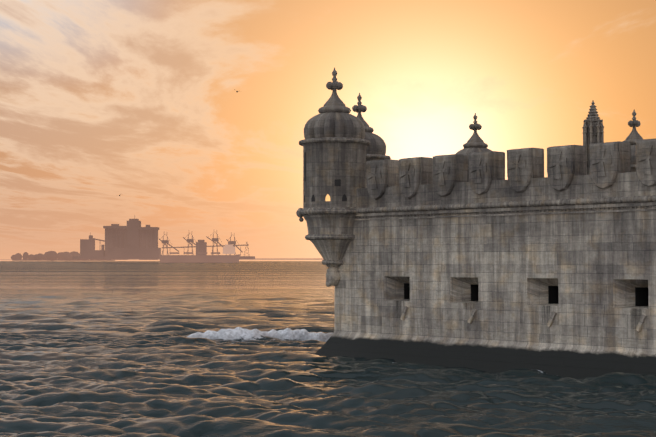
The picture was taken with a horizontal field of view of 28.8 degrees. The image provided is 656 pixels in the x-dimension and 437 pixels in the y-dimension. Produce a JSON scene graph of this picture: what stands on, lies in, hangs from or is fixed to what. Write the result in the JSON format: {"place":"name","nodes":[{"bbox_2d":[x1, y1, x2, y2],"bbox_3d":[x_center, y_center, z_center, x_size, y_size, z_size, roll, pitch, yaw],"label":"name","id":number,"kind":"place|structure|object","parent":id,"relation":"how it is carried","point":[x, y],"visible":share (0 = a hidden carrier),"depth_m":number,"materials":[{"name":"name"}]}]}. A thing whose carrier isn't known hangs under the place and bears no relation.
{"place":"outdoors","nodes":[
{"label":"outdoors","id":0,"kind":"place"},
{"bbox_2d":[0,258,323,259],"bbox_3d":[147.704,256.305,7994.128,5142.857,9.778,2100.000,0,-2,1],"label":"distant shoreline","id":1,"kind":"structure","parent":0,"point":[254,259],"depth_m":6953.69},
{"bbox_2d":[11,251,114,260],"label":"shore trees","id":2,"kind":"object","parent":1,"relation":"on","point":[54,256],"visible":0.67,"depth_m":3304.05,"materials":[{"name":"brown plant"}]},
{"bbox_2d":[72,219,254,259],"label":"port buildings","id":3,"kind":"structure","parent":1,"relation":"on","point":[133,239],"depth_m":2797.63,"materials":[{"name":"concrete"}]},
{"bbox_2d":[0,261,655,436],"bbox_3d":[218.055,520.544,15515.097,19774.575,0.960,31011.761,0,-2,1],"label":"sea","id":4,"kind":"structure","parent":0,"point":[123,349],"depth_m":38.22,"materials":[{"name":"grey liquid"}]},
{"bbox_2d":[159,242,239,262],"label":"bulk carrier","id":5,"kind":"object","parent":4,"relation":"in","point":[228,249],"visible":0.92,"depth_m":2694.57,"materials":[{"name":"grey metal"}]},
{"bbox_2d":[315,172,655,378],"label":"bastion walls","id":6,"kind":"structure","parent":4,"relation":"in","point":[571,295],"depth_m":40.94,"materials":[{"name":"stone"}]},
{"bbox_2d":[296,67,369,286],"bbox_3d":[0.202,-1.535,47.022,2.740,8.100,2.659,0,-2,1],"label":"turret","id":7,"kind":"object","parent":6,"relation":"on","point":[334,143],"visible":0.9,"depth_m":46.11,"materials":[{"name":"stone"}]},
{"bbox_2d":[352,93,390,160],"bbox_3d":[1.339,-1.649,54.107,2.661,7.400,2.659,0,-2,1],"label":"turret","id":8,"kind":"object","parent":6,"relation":"on","point":[376,149],"visible":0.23,"depth_m":53.50,"materials":[{"name":"stone"}]},
{"bbox_2d":[456,113,491,181],"bbox_3d":[7.114,-2.364,61.508,2.661,5.476,2.659,0,-2,1],"label":"bartizan","id":9,"kind":"object","parent":6,"relation":"on","point":[475,142],"visible":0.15,"depth_m":61.15,"materials":[{"name":"stone"}]},
{"bbox_2d":[353,138,655,220],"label":"battlements","id":10,"kind":"object","parent":6,"relation":"on","point":[444,174],"visible":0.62,"depth_m":40.72,"materials":[{"name":"stone"}]},
{"bbox_2d":[582,101,603,174],"bbox_3d":[11.530,-2.508,55.410,0.921,5.325,0.894,0,-2,1],"label":"pinnacle","id":11,"kind":"object","parent":6,"relation":"on","point":[593,129],"visible":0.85,"depth_m":55.24,"materials":[{"name":"stone"}]},
{"bbox_2d":[622,109,642,171],"bbox_3d":[14.433,-2.413,60.047,2.661,5.476,2.659,0,-2,1],"label":"bartizan","id":12,"kind":"object","parent":6,"relation":"on","point":[633,137],"visible":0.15,"depth_m":59.76,"materials":[{"name":"stone"}]},
{"bbox_2d":[0,0,655,260],"label":"sky","id":13,"kind":"structure","parent":0,"point":[101,101],"materials":[{"name":"orange"}]}
]}

